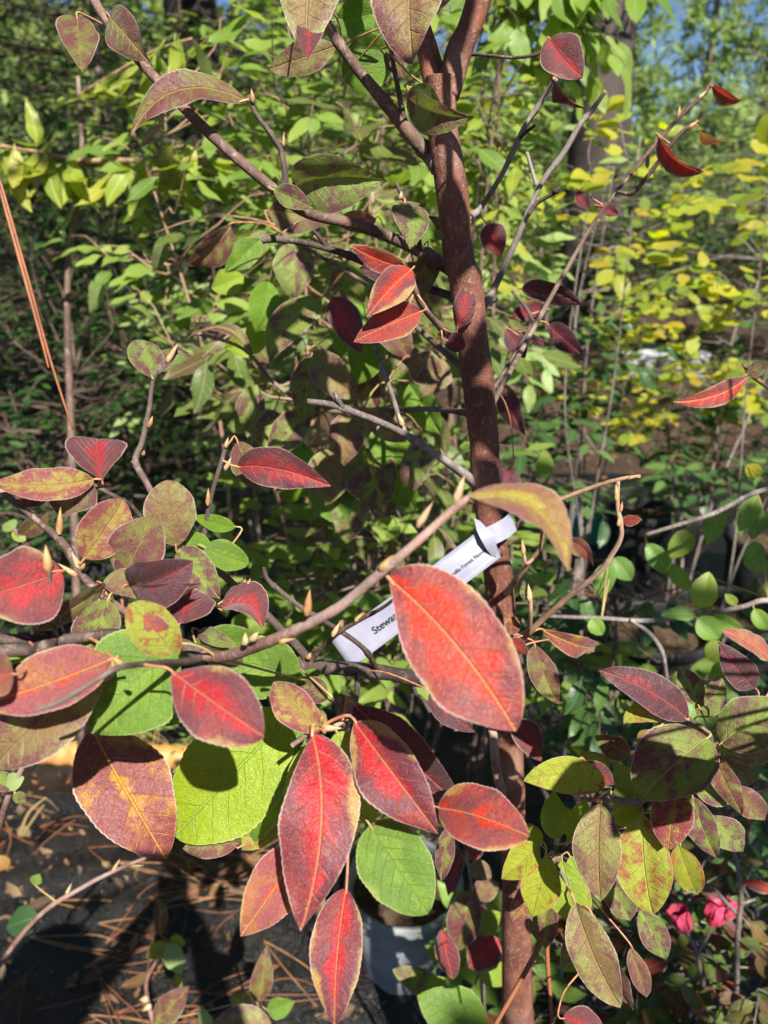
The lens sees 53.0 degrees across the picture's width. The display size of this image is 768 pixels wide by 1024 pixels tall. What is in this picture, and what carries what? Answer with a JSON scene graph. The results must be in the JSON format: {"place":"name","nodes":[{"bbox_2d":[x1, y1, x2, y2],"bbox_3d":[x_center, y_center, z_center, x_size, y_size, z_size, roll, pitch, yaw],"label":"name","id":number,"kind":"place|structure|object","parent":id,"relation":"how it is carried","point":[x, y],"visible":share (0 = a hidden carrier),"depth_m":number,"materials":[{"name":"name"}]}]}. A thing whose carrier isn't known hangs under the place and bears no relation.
{"place":"outdoors","nodes":[
{"label":"outdoors","id":0,"kind":"place"},
{"bbox_2d":[0,0,83,257],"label":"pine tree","id":1,"kind":"object","parent":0,"point":[10,100],"visible":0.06,"depth_m":13.28,"materials":[{"name":"green plant"}]},
{"bbox_2d":[136,724,177,743],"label":"weed","id":2,"kind":"object","parent":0,"point":[149,733],"visible":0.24,"depth_m":2.08,"materials":[{"name":"green plant"}]},
{"bbox_2d":[163,0,234,398],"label":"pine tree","id":3,"kind":"object","parent":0,"point":[207,8],"visible":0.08,"depth_m":4.94,"materials":[{"name":"green plant"}]},
{"bbox_2d":[0,225,767,473],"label":"ground","id":4,"kind":"structure","parent":0,"point":[621,464],"depth_m":5.65,"materials":[{"name":"green plant"}]},
{"bbox_2d":[0,101,136,421],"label":"evergreen shrub","id":5,"kind":"object","parent":4,"relation":"on","point":[24,228],"visible":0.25,"depth_m":5.15,"materials":[{"name":"green plant"}]},
{"bbox_2d":[0,0,170,306],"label":"evergreen shrub","id":6,"kind":"object","parent":4,"relation":"on","point":[63,72],"visible":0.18,"depth_m":6.74,"materials":[{"name":"green plant"}]},
{"bbox_2d":[0,115,216,424],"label":"evergreen shrub","id":7,"kind":"object","parent":4,"relation":"on","point":[16,302],"visible":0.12,"depth_m":5.42,"materials":[{"name":"green plant"}]},
{"bbox_2d":[0,234,217,565],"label":"evergreen shrub","id":8,"kind":"object","parent":4,"relation":"on","point":[9,368],"visible":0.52,"depth_m":2.82,"materials":[{"name":"green plant"}]},
{"bbox_2d":[0,0,265,294],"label":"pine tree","id":9,"kind":"object","parent":4,"relation":"on","point":[27,29],"visible":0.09,"depth_m":11.18,"materials":[{"name":"green plant"}]},
{"bbox_2d":[0,0,362,340],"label":"evergreen shrub","id":10,"kind":"object","parent":4,"relation":"on","point":[68,2],"visible":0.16,"depth_m":6.18,"materials":[{"name":"green plant"}]},
{"bbox_2d":[12,120,368,419],"bbox_3d":[-1.294,-1.592,5.355,2.435,2.028,1.819,0,22,0],"label":"evergreen shrub","id":11,"kind":"object","parent":4,"relation":"on","point":[57,273],"visible":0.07,"depth_m":5.10,"materials":[{"name":"green plant"}]},
{"bbox_2d":[44,62,339,469],"bbox_3d":[-0.864,-1.109,3.872,1.645,1.958,1.155,0,22,0],"label":"evergreen shrub","id":12,"kind":"object","parent":4,"relation":"on","point":[191,67],"visible":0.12,"depth_m":3.68,"materials":[{"name":"green plant"}]},
{"bbox_2d":[154,0,443,346],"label":"evergreen shrub","id":13,"kind":"object","parent":4,"relation":"on","point":[278,47],"visible":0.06,"depth_m":6.39,"materials":[{"name":"green plant"}]},
{"bbox_2d":[170,93,486,384],"bbox_3d":[-0.431,-1.791,5.662,2.358,2.354,1.935,0,22,0],"label":"evergreen shrub","id":14,"kind":"object","parent":4,"relation":"on","point":[359,236],"visible":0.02,"depth_m":5.27,"materials":[{"name":"green plant"}]},
{"bbox_2d":[0,473,767,1023],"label":"fabric path","id":15,"kind":"structure","parent":4,"relation":"on","point":[208,965],"depth_m":1.69,"materials":[{"name":"black fabric"}]},
{"bbox_2d":[0,855,9,871],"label":"fallen leaf","id":16,"kind":"object","parent":15,"relation":"on","point":[4,862],"visible":1,"depth_m":1.74,"materials":[{"name":"orange plant"}]},
{"bbox_2d":[0,657,28,839],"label":"seedling","id":17,"kind":"object","parent":15,"relation":"on","point":[10,784],"visible":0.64,"depth_m":0.60,"materials":[{"name":"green plant"}]},
{"bbox_2d":[2,512,48,634],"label":"seedling","id":18,"kind":"object","parent":15,"relation":"on","point":[29,530],"visible":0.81,"depth_m":0.84,"materials":[{"name":"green plant"}]},
{"bbox_2d":[18,797,46,837],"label":"pine needles","id":19,"kind":"object","parent":15,"relation":"on","point":[20,834],"visible":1,"depth_m":1.55,"materials":[{"name":"beige plant"}]},
{"bbox_2d":[28,895,54,909],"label":"fallen leaf","id":20,"kind":"object","parent":15,"relation":"on","point":[39,903],"visible":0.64,"depth_m":1.63,"materials":[{"name":"brown plant"}]},
{"bbox_2d":[0,395,109,568],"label":"evergreen shrub","id":21,"kind":"object","parent":15,"relation":"on","point":[39,452],"visible":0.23,"depth_m":2.57,"materials":[{"name":"green plant"}]},
{"bbox_2d":[0,856,150,967],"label":"seedling","id":22,"kind":"object","parent":15,"relation":"on","point":[23,920],"visible":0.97,"depth_m":0.89,"materials":[{"name":"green plant"}]},
{"bbox_2d":[30,934,125,959],"bbox_3d":[-0.613,0.864,1.538,0.216,0.007,0.046,0,22,8],"label":"pine needle","id":23,"kind":"object","parent":15,"relation":"on","point":[34,937],"visible":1,"depth_m":1.54,"materials":[{"name":"brown plant"}]},
{"bbox_2d":[0,105,242,488],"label":"evergreen shrub","id":24,"kind":"object","parent":15,"relation":"on","point":[42,210],"visible":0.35,"depth_m":3.56,"materials":[{"name":"green plant"}]},
{"bbox_2d":[99,977,143,1023],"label":"pine needle","id":25,"kind":"object","parent":15,"relation":"on","point":[101,983],"visible":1,"depth_m":1.42,"materials":[{"name":"brown plant"}]},
{"bbox_2d":[0,0,260,434],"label":"leafy tree","id":26,"kind":"object","parent":15,"relation":"on","point":[5,42],"visible":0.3,"depth_m":3.31,"materials":[{"name":"green plant"}]},
{"bbox_2d":[84,932,177,967],"bbox_3d":[-0.495,0.865,1.513,0.177,0.008,0.061,-6,23,-14],"label":"pine needle","id":27,"kind":"object","parent":15,"relation":"on","point":[86,966],"visible":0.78,"depth_m":1.50,"materials":[{"name":"brown plant"}]},
{"bbox_2d":[0,33,262,747],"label":"drooping tree","id":28,"kind":"object","parent":15,"relation":"on","point":[59,185],"visible":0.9,"depth_m":1.45,"materials":[{"name":"green plant"}]},
{"bbox_2d":[119,972,146,987],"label":"fallen leaf","id":29,"kind":"object","parent":15,"relation":"on","point":[138,980],"visible":0.77,"depth_m":1.47,"materials":[{"name":"brown plant"}]},
{"bbox_2d":[0,456,280,634],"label":"evergreen shrub","id":30,"kind":"object","parent":15,"relation":"on","point":[36,542],"visible":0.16,"depth_m":2.22,"materials":[{"name":"green plant"}]},
{"bbox_2d":[0,206,285,546],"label":"evergreen shrub","id":31,"kind":"object","parent":15,"relation":"on","point":[114,406],"visible":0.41,"depth_m":2.93,"materials":[{"name":"green plant"}]},
{"bbox_2d":[106,874,180,942],"bbox_3d":[-0.509,0.831,1.625,0.048,0.008,0.196,12,26,27],"label":"pine needle","id":32,"kind":"object","parent":15,"relation":"on","point":[112,937],"visible":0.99,"depth_m":1.60,"materials":[{"name":"brown plant"}]},
{"bbox_2d":[116,862,193,884],"bbox_3d":[-0.499,0.795,1.718,0.207,0.008,0.038,6,23,13],"label":"pine needle","id":33,"kind":"object","parent":15,"relation":"on","point":[122,863],"visible":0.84,"depth_m":1.71,"materials":[{"name":"brown plant"}]},
{"bbox_2d":[140,896,185,1023],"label":"seedling","id":34,"kind":"object","parent":15,"relation":"on","point":[171,951],"visible":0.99,"depth_m":1.27,"materials":[{"name":"green plant"}]},
{"bbox_2d":[115,991,219,1022],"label":"pine needle","id":35,"kind":"object","parent":15,"relation":"on","point":[118,1012],"visible":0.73,"depth_m":1.41,"materials":[{"name":"brown plant"}]},
{"bbox_2d":[170,733,194,772],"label":"weed","id":36,"kind":"object","parent":15,"relation":"on","point":[184,740],"visible":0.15,"depth_m":2.04,"materials":[{"name":"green plant"}]},
{"bbox_2d":[172,883,204,900],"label":"fallen leaf","id":37,"kind":"object","parent":15,"relation":"on","point":[193,895],"visible":1,"depth_m":1.64,"materials":[{"name":"brown plant"}]},
{"bbox_2d":[153,879,247,909],"bbox_3d":[-0.384,0.810,1.631,0.204,0.008,0.039,-8,23,-13],"label":"pine needle","id":38,"kind":"object","parent":15,"relation":"on","point":[203,899],"visible":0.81,"depth_m":1.62,"materials":[{"name":"brown plant"}]},
{"bbox_2d":[202,861,223,870],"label":"fallen leaf","id":39,"kind":"object","parent":15,"relation":"on","point":[212,866],"visible":1,"depth_m":1.72,"materials":[{"name":"black plant"}]},
{"bbox_2d":[19,0,407,497],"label":"leafy tree","id":40,"kind":"object","parent":15,"relation":"on","point":[204,31],"visible":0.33,"depth_m":3.07,"materials":[{"name":"green plant"}]},
{"bbox_2d":[100,270,327,582],"bbox_3d":[-0.450,-0.108,2.394,0.768,1.210,0.699,0,22,0],"label":"shrub","id":41,"kind":"object","parent":15,"relation":"on","point":[135,418],"visible":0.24,"depth_m":2.27,"materials":[{"name":"green plant"}]},
{"bbox_2d":[152,946,293,1023],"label":"seedling","id":42,"kind":"object","parent":15,"relation":"on","point":[169,1007],"visible":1,"depth_m":1.01,"materials":[{"name":"green plant"}]},
{"bbox_2d":[33,10,431,741],"bbox_3d":[-0.301,-0.052,1.601,0.796,1.699,0.610,0,22,0],"label":"young tree","id":43,"kind":"object","parent":15,"relation":"on","point":[197,306],"visible":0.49,"depth_m":1.38,"materials":[{"name":"green plant"}]},
{"bbox_2d":[188,964,278,1023],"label":"pine needle","id":44,"kind":"object","parent":15,"relation":"on","point":[276,966],"visible":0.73,"depth_m":1.46,"materials":[{"name":"brown plant"}]},
{"bbox_2d":[217,850,270,874],"bbox_3d":[-0.291,0.777,1.706,0.160,0.008,0.048,-11,24,-18],"label":"pine needle","id":45,"kind":"object","parent":15,"relation":"on","point":[219,873],"visible":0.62,"depth_m":1.69,"materials":[{"name":"brown plant"}]},
{"bbox_2d":[235,856,259,870],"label":"fallen leaf","id":46,"kind":"object","parent":15,"relation":"on","point":[244,861],"visible":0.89,"depth_m":1.73,"materials":[{"name":"brown plant"}]},
{"bbox_2d":[216,978,319,1001],"bbox_3d":[-0.209,0.898,1.443,0.212,0.008,0.048,-3,22,0],"label":"pine needle","id":47,"kind":"object","parent":15,"relation":"on","point":[222,993],"visible":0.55,"depth_m":1.44,"materials":[{"name":"brown plant"}]},
{"bbox_2d":[263,940,317,1007],"bbox_3d":[-0.172,0.879,1.486,0.184,0.008,0.039,22,30,39],"label":"pine needle","id":48,"kind":"object","parent":15,"relation":"on","point":[264,941],"visible":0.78,"depth_m":1.50,"materials":[{"name":"brown plant"}]},
{"bbox_2d":[318,1003,354,1020],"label":"fallen leaf","id":49,"kind":"object","parent":15,"relation":"on","point":[349,1010],"visible":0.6,"depth_m":1.42,"materials":[{"name":"beige plant"}]},
{"bbox_2d":[136,97,580,895],"bbox_3d":[-0.074,0.115,1.400,0.609,1.540,0.723,-12,25,-27],"label":"young tree","id":50,"kind":"object","parent":15,"relation":"on","point":[206,365],"visible":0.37,"depth_m":1.14,"materials":[{"name":"green plant"}]},
{"bbox_2d":[196,0,556,732],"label":"young tree","id":51,"kind":"object","parent":15,"relation":"on","point":[306,124],"visible":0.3,"depth_m":1.38,"materials":[{"name":"green plant"}]},
{"bbox_2d":[0,0,767,1023],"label":"stewartia tree","id":52,"kind":"object","parent":15,"relation":"on","point":[250,774],"visible":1,"depth_m":0.45,"materials":[{"name":"red plant"}]},
{"bbox_2d":[0,177,73,429],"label":"stick","id":53,"kind":"object","parent":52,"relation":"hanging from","point":[23,269],"visible":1,"depth_m":0.53,"materials":[{"name":"brown wood"}]},
{"bbox_2d":[332,510,516,661],"bbox_3d":[0.036,0.062,0.607,0.152,0.114,0.044,-10,24,-24],"label":"plant tag","id":54,"kind":"object","parent":52,"relation":"attached to","point":[472,556],"visible":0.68,"depth_m":0.60,"materials":[{"name":"plastic"}]},
{"bbox_2d":[392,966,487,1023],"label":"leaf","id":55,"kind":"object","parent":52,"relation":"attached to","point":[440,1001],"visible":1,"depth_m":0.82,"materials":[{"name":"green plant"}]},
{"bbox_2d":[434,844,501,1014],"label":"leaves","id":56,"kind":"object","parent":52,"relation":"attached to","point":[472,924],"visible":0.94,"depth_m":0.89,"materials":[{"name":"red plant"}]},
{"bbox_2d":[493,942,553,1023],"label":"pine needle","id":57,"kind":"object","parent":52,"relation":"attached to","point":[523,975],"visible":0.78,"depth_m":0.60,"materials":[{"name":"orange plant"}]},
{"bbox_2d":[349,812,425,860],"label":"weed","id":58,"kind":"object","parent":15,"relation":"on","point":[361,825],"visible":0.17,"depth_m":1.74,"materials":[{"name":"green plant"}]},
{"bbox_2d":[216,0,558,595],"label":"leafy tree","id":59,"kind":"object","parent":15,"relation":"on","point":[278,11],"visible":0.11,"depth_m":2.06,"materials":[{"name":"green plant"}]},
{"bbox_2d":[193,410,588,826],"bbox_3d":[-0.021,0.330,1.464,0.734,1.096,0.632,0,22,0],"label":"shrub","id":60,"kind":"object","parent":15,"relation":"on","point":[387,528],"visible":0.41,"depth_m":1.24,"materials":[{"name":"green plant"}]},
{"bbox_2d":[344,838,463,994],"bbox_3d":[0.038,0.788,1.493,0.225,0.200,0.220,0,22,0],"label":"nursery pot","id":61,"kind":"object","parent":15,"relation":"on","point":[392,939],"visible":0.45,"depth_m":1.42,"materials":[{"name":"plastic"}]},
{"bbox_2d":[444,45,560,784],"bbox_3d":[0.200,-0.030,1.624,0.229,1.640,0.342,4,22,10],"label":"young tree","id":62,"kind":"object","parent":15,"relation":"on","point":[475,123],"visible":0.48,"depth_m":1.35,"materials":[{"name":"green plant"}]},
{"bbox_2d":[424,880,586,1023],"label":"green plant","id":63,"kind":"object","parent":15,"relation":"on","point":[572,994],"visible":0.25,"depth_m":1.19,"materials":[{"name":"green plant"}]},
{"bbox_2d":[415,1,628,550],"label":"shrub","id":64,"kind":"object","parent":15,"relation":"on","point":[545,382],"visible":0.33,"depth_m":1.66,"materials":[{"name":"green plant"}]},
{"bbox_2d":[424,0,675,752],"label":"broadleaf tree","id":65,"kind":"object","parent":15,"relation":"on","point":[596,43],"visible":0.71,"depth_m":1.43,"materials":[{"name":"green plant"}]},
{"bbox_2d":[433,252,688,681],"bbox_3d":[0.366,-0.035,2.098,0.629,1.295,0.700,0,22,0],"label":"bush","id":66,"kind":"object","parent":15,"relation":"on","point":[521,462],"visible":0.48,"depth_m":1.86,"materials":[{"name":"green plant"}]},
{"bbox_2d":[562,498,593,538],"bbox_3d":[0.832,0.036,3.421,0.180,0.150,0.180,0,22,0],"label":"nursery pot","id":67,"kind":"object","parent":15,"relation":"on","point":[574,530],"visible":0.16,"depth_m":3.37,"materials":[{"name":"plastic"}]},
{"bbox_2d":[433,96,723,614],"bbox_3d":[0.546,-0.346,2.386,0.846,1.656,0.838,-14,26,-31],"label":"yellow shrub","id":68,"kind":"object","parent":15,"relation":"on","point":[604,276],"visible":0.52,"depth_m":2.14,"materials":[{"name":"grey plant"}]},
{"bbox_2d":[487,895,696,1023],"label":"azalea","id":69,"kind":"object","parent":15,"relation":"on","point":[590,997],"visible":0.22,"depth_m":1.22,"materials":[{"name":"green plant"}]},
{"bbox_2d":[586,505,607,545],"bbox_3d":[0.934,0.062,3.357,0.127,0.150,0.127,0,22,0],"label":"nursery pot","id":70,"kind":"object","parent":15,"relation":"on","point":[595,527],"visible":0.26,"depth_m":3.32,"materials":[{"name":"plastic"}]},
{"bbox_2d":[467,547,738,939],"bbox_3d":[0.317,0.497,1.294,0.409,0.910,0.353,0,22,0],"label":"seedling tree","id":71,"kind":"object","parent":15,"relation":"on","point":[581,714],"visible":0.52,"depth_m":1.15,"materials":[{"name":"green plant"}]},
{"bbox_2d":[462,294,767,596],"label":"yellow shrub","id":72,"kind":"object","parent":15,"relation":"on","point":[637,437],"visible":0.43,"depth_m":2.49,"materials":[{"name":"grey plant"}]},
{"bbox_2d":[605,496,676,571],"bbox_3d":[1.040,0.093,3.161,0.276,0.240,0.276,0,22,0],"label":"nursery pot","id":73,"kind":"object","parent":15,"relation":"on","point":[633,543],"visible":0.56,"depth_m":3.09,"materials":[{"name":"plastic"}]},
{"bbox_2d":[520,628,767,918],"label":"undergrowth bush","id":74,"kind":"object","parent":15,"relation":"on","point":[703,668],"visible":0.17,"depth_m":1.30,"materials":[{"name":"green plant"}]},
{"bbox_2d":[525,574,767,899],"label":"shrub","id":75,"kind":"object","parent":15,"relation":"on","point":[758,824],"visible":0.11,"depth_m":1.59,"materials":[{"name":"green plant"}]},
{"bbox_2d":[603,600,709,705],"bbox_3d":[0.797,0.443,2.293,0.318,0.240,0.318,0,22,0],"label":"nursery pot","id":76,"kind":"object","parent":15,"relation":"on","point":[680,651],"visible":0.31,"depth_m":2.23,"materials":[{"name":"plastic"}]},
{"bbox_2d":[554,95,764,755],"bbox_3d":[0.510,-0.058,1.755,0.359,1.593,0.495,0,22,0],"label":"yellow shrub","id":77,"kind":"object","parent":15,"relation":"on","point":[598,179],"visible":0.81,"depth_m":1.50,"materials":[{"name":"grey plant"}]},
{"bbox_2d":[554,816,767,1023],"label":"azalea","id":78,"kind":"object","parent":15,"relation":"on","point":[711,918],"visible":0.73,"depth_m":1.07,"materials":[{"name":"green plant"}]},
{"bbox_2d":[590,176,767,602],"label":"yellow shrub","id":79,"kind":"object","parent":15,"relation":"on","point":[755,400],"visible":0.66,"depth_m":2.29,"materials":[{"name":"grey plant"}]},
{"bbox_2d":[592,308,767,593],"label":"bush","id":80,"kind":"object","parent":15,"relation":"on","point":[683,449],"visible":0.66,"depth_m":2.55,"materials":[{"name":"green plant"}]},
{"bbox_2d":[674,585,767,694],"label":"nursery pot","id":81,"kind":"object","parent":15,"relation":"on","point":[742,619],"visible":0.22,"depth_m":2.40,"materials":[{"name":"plastic"}]},
{"bbox_2d":[685,112,767,724],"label":"yellow shrub","id":82,"kind":"object","parent":15,"relation":"on","point":[712,285],"visible":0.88,"depth_m":1.63,"materials":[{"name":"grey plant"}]},
{"bbox_2d":[723,522,767,594],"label":"nursery pot","id":83,"kind":"object","parent":15,"relation":"on","point":[744,577],"visible":0.41,"depth_m":2.86,"materials":[{"name":"plastic"}]},
{"bbox_2d":[0,0,767,249],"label":"treeline","id":84,"kind":"object","parent":4,"relation":"on","point":[262,7],"visible":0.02,"depth_m":23.65,"materials":[{"name":"green plant"}]},
{"bbox_2d":[0,346,767,1023],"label":"leaf litter","id":85,"kind":"object","parent":4,"relation":"on","point":[16,892],"visible":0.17,"depth_m":1.65,"materials":[{"name":"brown plant"}]},
{"bbox_2d":[262,0,525,246],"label":"pine tree","id":86,"kind":"object","parent":4,"relation":"on","point":[409,77],"visible":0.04,"depth_m":13.02,"materials":[{"name":"green plant"}]},
{"bbox_2d":[357,105,552,339],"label":"bush","id":87,"kind":"object","parent":4,"relation":"on","point":[512,234],"visible":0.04,"depth_m":6.81,"materials":[{"name":"green plant"}]},
{"bbox_2d":[401,4,572,255],"bbox_3d":[2.846,-11.473,19.009,5.399,9.944,4.732,-18,28,-37],"label":"pine tree","id":88,"kind":"object","parent":4,"relation":"on","point":[562,83],"visible":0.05,"depth_m":19.27,"materials":[{"name":"green plant"}]},
{"bbox_2d":[413,84,572,277],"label":"bush","id":89,"kind":"object","parent":4,"relation":"on","point":[520,113],"visible":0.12,"depth_m":11.21,"materials":[{"name":"green plant"}]},
{"bbox_2d":[508,14,657,253],"bbox_3d":[5.578,-11.145,20.922,5.257,7.897,4.939,0,22,0],"label":"pine tree","id":90,"kind":"object","parent":4,"relation":"on","point":[556,132],"visible":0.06,"depth_m":21.03,"materials":[{"name":"green plant"}]},
{"bbox_2d":[550,0,637,339],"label":"pine tree","id":91,"kind":"object","parent":4,"relation":"on","point":[577,155],"visible":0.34,"depth_m":7.95,"materials":[{"name":"grey plant"}]},
{"bbox_2d":[494,0,705,242],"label":"pine tree","id":92,"kind":"object","parent":4,"relation":"on","point":[645,74],"visible":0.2,"depth_m":16.67,"materials":[{"name":"green plant"}]},
{"bbox_2d":[530,81,767,352],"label":"shaded bush","id":93,"kind":"object","parent":4,"relation":"on","point":[719,193],"visible":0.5,"depth_m":6.08,"materials":[{"name":"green plant"}]},
{"bbox_2d":[638,350,661,372],"bbox_3d":[2.267,-1.268,6.583,0.201,0.200,0.201,0,22,0],"label":"nursery pot","id":94,"kind":"object","parent":4,"relation":"on","point":[652,354],"visible":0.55,"depth_m":6.51,"materials":[{"name":"plastic"}]},
{"bbox_2d":[580,133,767,348],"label":"bush","id":95,"kind":"object","parent":4,"relation":"on","point":[732,226],"visible":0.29,"depth_m":7.40,"materials":[{"name":"yellow plant"}]},
{"bbox_2d":[627,66,767,268],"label":"bush","id":96,"kind":"object","parent":4,"relation":"on","point":[744,109],"visible":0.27,"depth_m":11.23,"materials":[{"name":"green plant"}]},
{"bbox_2d":[633,0,763,252],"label":"pine tree","id":97,"kind":"object","parent":4,"relation":"on","point":[700,15],"visible":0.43,"depth_m":18.55,"materials":[{"name":"green plant"}]},
{"bbox_2d":[643,123,767,360],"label":"bush","id":98,"kind":"object","parent":4,"relation":"on","point":[759,320],"visible":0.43,"depth_m":7.27,"materials":[{"name":"yellow plant"}]},
{"bbox_2d":[656,0,767,271],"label":"pine tree","id":99,"kind":"object","parent":4,"relation":"on","point":[749,55],"visible":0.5,"depth_m":15.50,"materials":[{"name":"green plant"}]},
{"bbox_2d":[695,20,767,227],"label":"pine tree","id":100,"kind":"object","parent":4,"relation":"on","point":[757,39],"visible":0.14,"depth_m":21.04,"materials":[{"name":"green plant"}]},
{"bbox_2d":[17,0,767,185],"label":"sky","id":101,"kind":"structure","parent":0,"point":[678,35],"materials":[{"name":"blue"}]},
{"bbox_2d":[537,360,767,726],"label":"pale twig shrub","id":102,"kind":"object","parent":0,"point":[703,588],"visible":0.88,"depth_m":0.86,"materials":[{"name":"green plant"}]},
{"bbox_2d":[686,351,710,377],"bbox_3d":[2.649,-1.249,6.535,0.201,0.200,0.201,0,22,0],"label":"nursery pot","id":103,"kind":"object","parent":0,"point":[701,356],"visible":0.37,"depth_m":6.46,"materials":[{"name":"plastic"}]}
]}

